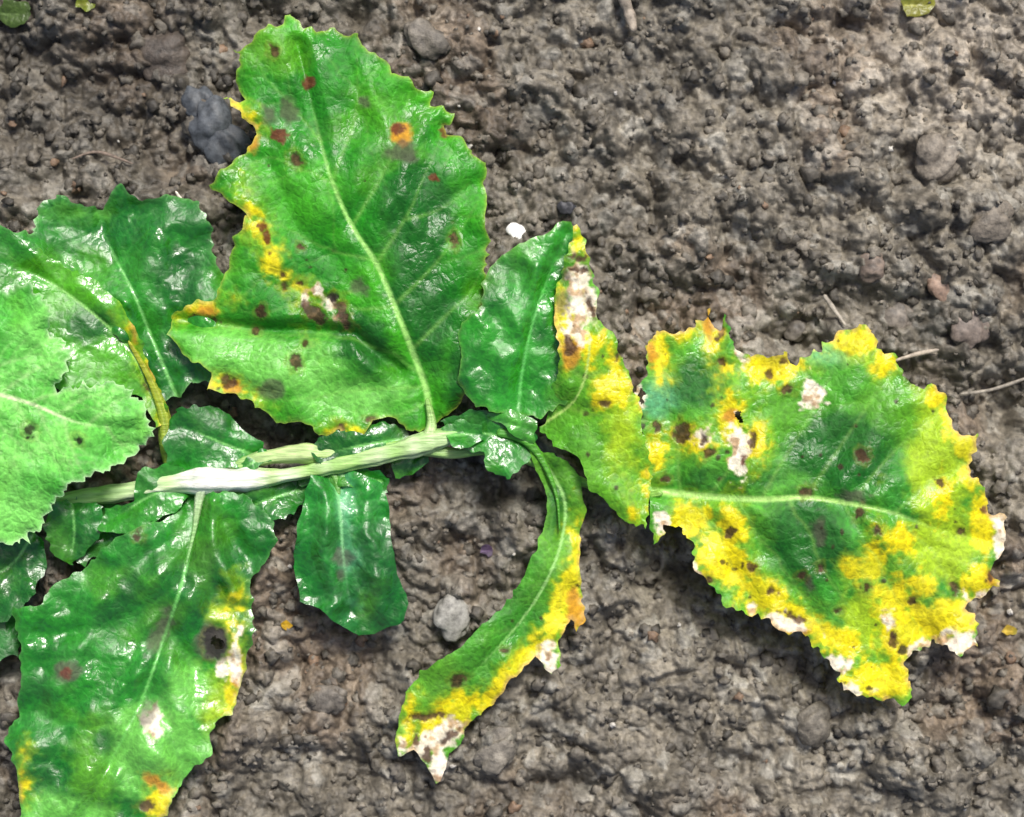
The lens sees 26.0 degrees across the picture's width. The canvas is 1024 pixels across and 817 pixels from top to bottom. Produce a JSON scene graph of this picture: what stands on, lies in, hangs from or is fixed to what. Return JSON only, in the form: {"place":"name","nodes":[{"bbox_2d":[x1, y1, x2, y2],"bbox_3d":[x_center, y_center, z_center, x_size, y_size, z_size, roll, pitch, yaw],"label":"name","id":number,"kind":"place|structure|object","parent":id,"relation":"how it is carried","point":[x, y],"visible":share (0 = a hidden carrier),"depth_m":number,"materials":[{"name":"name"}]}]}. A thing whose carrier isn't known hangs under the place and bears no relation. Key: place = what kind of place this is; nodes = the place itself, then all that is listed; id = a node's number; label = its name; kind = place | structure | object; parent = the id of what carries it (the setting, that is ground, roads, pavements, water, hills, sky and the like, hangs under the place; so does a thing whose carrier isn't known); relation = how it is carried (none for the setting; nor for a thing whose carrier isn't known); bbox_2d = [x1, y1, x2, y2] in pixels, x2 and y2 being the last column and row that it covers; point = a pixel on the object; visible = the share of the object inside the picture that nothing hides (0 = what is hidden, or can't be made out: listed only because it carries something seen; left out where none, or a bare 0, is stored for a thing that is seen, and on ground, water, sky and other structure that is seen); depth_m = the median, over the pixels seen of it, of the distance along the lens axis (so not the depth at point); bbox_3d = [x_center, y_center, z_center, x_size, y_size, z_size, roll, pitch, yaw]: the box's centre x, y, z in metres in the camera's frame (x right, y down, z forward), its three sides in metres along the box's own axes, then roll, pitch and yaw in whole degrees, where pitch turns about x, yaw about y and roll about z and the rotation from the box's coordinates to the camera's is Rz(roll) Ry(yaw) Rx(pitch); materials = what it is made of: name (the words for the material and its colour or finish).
{"place":"outdoors","nodes":[
{"label":"outdoors","id":0,"kind":"place"},
{"bbox_2d":[0,0,1023,816],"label":"ground","id":1,"kind":"structure","parent":0,"point":[474,496],"depth_m":1.00,"materials":[{"name":"soil"}]},
{"bbox_2d":[0,0,30,27],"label":"leaf scrap","id":2,"kind":"object","parent":1,"relation":"on","point":[13,14],"visible":1,"depth_m":1.00,"materials":[{"name":"green plant"}]},
{"bbox_2d":[75,0,95,11],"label":"leaf scrap","id":3,"kind":"object","parent":1,"relation":"on","point":[85,5],"visible":1,"depth_m":1.00,"materials":[{"name":"plant"}]},
{"bbox_2d":[72,151,132,163],"bbox_3d":[-0.185,-0.114,1.002,0.029,0.004,0.006,0,90,0],"label":"dry twig","id":4,"kind":"object","parent":1,"relation":"on","point":[106,154],"visible":1,"depth_m":1.00,"materials":[{"name":"wood"}]},
{"bbox_2d":[140,28,189,81],"bbox_3d":[-0.159,-0.161,1.010,0.025,0.012,0.027,0,90,0],"label":"soil clod","id":5,"kind":"object","parent":1,"relation":"on","point":[168,53],"visible":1,"depth_m":1.01,"materials":[{"name":"grey soil"}]},
{"bbox_2d":[181,85,212,116],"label":"stone","id":6,"kind":"object","parent":1,"relation":"on","point":[191,97],"visible":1,"depth_m":1.00,"materials":[{"name":"grey stone"}]},
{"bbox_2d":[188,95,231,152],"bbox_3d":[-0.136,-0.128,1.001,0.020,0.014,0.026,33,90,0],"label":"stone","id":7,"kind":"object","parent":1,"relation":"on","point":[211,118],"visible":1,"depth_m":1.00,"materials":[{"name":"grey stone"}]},
{"bbox_2d":[203,124,252,164],"bbox_3d":[-0.127,-0.118,0.998,0.023,0.008,0.020,0,90,0],"label":"stone","id":8,"kind":"object","parent":1,"relation":"on","point":[232,140],"visible":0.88,"depth_m":0.99,"materials":[{"name":"grey stone"}]},
{"bbox_2d":[281,620,292,629],"bbox_3d":[-0.101,0.098,0.998,0.006,0.002,0.005,0,90,0],"label":"leaf scrap","id":9,"kind":"object","parent":1,"relation":"on","point":[285,624],"visible":1,"depth_m":1.00,"materials":[{"name":"yellow plant"}]},
{"bbox_2d":[310,685,347,714],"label":"soil clod","id":10,"kind":"object","parent":1,"relation":"on","point":[332,699],"visible":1,"depth_m":1.00,"materials":[{"name":"grey soil"}]},
{"bbox_2d":[403,17,448,60],"bbox_3d":[-0.039,-0.167,1.000,0.022,0.010,0.015,43,90,0],"label":"soil clod","id":11,"kind":"object","parent":1,"relation":"on","point":[426,39],"visible":1,"depth_m":1.00,"materials":[{"name":"grey soil"}]},
{"bbox_2d":[433,594,469,641],"bbox_3d":[-0.027,0.094,1.000,0.018,0.009,0.020,-34,90,0],"label":"stone","id":12,"kind":"object","parent":1,"relation":"on","point":[451,618],"visible":1,"depth_m":1.00,"materials":[{"name":"grey stone"}]},
{"bbox_2d":[480,544,492,556],"bbox_3d":[-0.012,0.064,1.003,0.006,0.002,0.006,0,90,0],"label":"leaf scrap","id":13,"kind":"object","parent":1,"relation":"on","point":[487,549],"visible":1,"depth_m":1.00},
{"bbox_2d":[473,726,516,774],"bbox_3d":[-0.008,0.154,1.000,0.019,0.010,0.022,0,90,0],"label":"soil clod","id":14,"kind":"object","parent":1,"relation":"on","point":[489,760],"visible":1,"depth_m":1.00,"materials":[{"name":"grey soil"}]},
{"bbox_2d":[0,14,1006,816],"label":"mustard plant","id":15,"kind":"object","parent":1,"relation":"on","point":[830,500],"visible":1,"depth_m":0.98,"materials":[{"name":"green plant"}]},
{"bbox_2d":[506,223,524,239],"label":"pebble","id":16,"kind":"object","parent":1,"relation":"on","point":[517,230],"visible":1,"depth_m":1.00,"materials":[{"name":"stone"}]},
{"bbox_2d":[556,201,576,213],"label":"stone","id":17,"kind":"object","parent":1,"relation":"on","point":[568,207],"visible":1,"depth_m":1.00,"materials":[{"name":"grey stone"}]},
{"bbox_2d":[618,0,636,31],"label":"dry twig","id":18,"kind":"object","parent":1,"relation":"on","point":[629,13],"visible":1,"depth_m":1.00,"materials":[{"name":"wood"}]},
{"bbox_2d":[783,320,805,341],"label":"stone","id":19,"kind":"object","parent":1,"relation":"on","point":[795,330],"visible":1,"depth_m":1.01,"materials":[{"name":"grey stone"}]},
{"bbox_2d":[796,701,830,746],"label":"soil clod","id":20,"kind":"object","parent":1,"relation":"on","point":[813,727],"visible":1,"depth_m":1.00,"materials":[{"name":"grey soil"}]},
{"bbox_2d":[823,294,845,325],"bbox_3d":[0.146,-0.044,1.002,0.010,0.005,0.014,0,90,0],"label":"dry twig","id":21,"kind":"object","parent":1,"relation":"on","point":[831,305],"visible":1,"depth_m":1.00,"materials":[{"name":"wood"}]},
{"bbox_2d":[859,253,884,282],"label":"stone","id":22,"kind":"object","parent":1,"relation":"on","point":[871,271],"visible":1,"depth_m":0.99,"materials":[{"name":"brown stone"}]},
{"bbox_2d":[884,301,914,329],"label":"stone","id":23,"kind":"object","parent":1,"relation":"on","point":[896,317],"visible":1,"depth_m":1.00,"materials":[{"name":"grey stone"}]},
{"bbox_2d":[900,0,934,16],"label":"leaf scrap","id":24,"kind":"object","parent":1,"relation":"on","point":[915,8],"visible":1,"depth_m":1.00,"materials":[{"name":"yellow plant"}]},
{"bbox_2d":[896,349,938,361],"bbox_3d":[0.183,-0.024,1.004,0.020,0.004,0.006,0,90,0],"label":"dry twig","id":25,"kind":"object","parent":1,"relation":"on","point":[921,353],"visible":0.91,"depth_m":1.00,"materials":[{"name":"wood"}]},
{"bbox_2d":[915,132,960,182],"bbox_3d":[0.192,-0.113,0.999,0.021,0.013,0.023,0,90,0],"label":"soil clod","id":26,"kind":"object","parent":1,"relation":"on","point":[935,159],"visible":1,"depth_m":0.99,"materials":[{"name":"grey soil"}]},
{"bbox_2d":[927,273,949,300],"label":"stone","id":27,"kind":"object","parent":1,"relation":"on","point":[937,289],"visible":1,"depth_m":1.00,"materials":[{"name":"stone"}]},
{"bbox_2d":[950,311,990,348],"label":"stone","id":28,"kind":"object","parent":1,"relation":"on","point":[972,332],"visible":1,"depth_m":1.00,"materials":[{"name":"grey stone"}]},
{"bbox_2d":[969,199,1014,242],"bbox_3d":[0.215,-0.085,0.994,0.022,0.010,0.021,0,90,0],"label":"soil clod","id":29,"kind":"object","parent":1,"relation":"on","point":[993,224],"visible":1,"depth_m":0.99,"materials":[{"name":"grey soil"}]},
{"bbox_2d":[961,378,1023,394],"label":"dry twig","id":30,"kind":"object","parent":1,"relation":"on","point":[995,388],"visible":1,"depth_m":1.01,"materials":[{"name":"wood"}]},
{"bbox_2d":[1001,625,1016,634],"bbox_3d":[0.226,0.100,1.004,0.008,0.002,0.005,0,90,0],"label":"leaf scrap","id":31,"kind":"object","parent":1,"relation":"on","point":[1009,630],"visible":1,"depth_m":1.00,"materials":[{"name":"yellow plant"}]}
]}

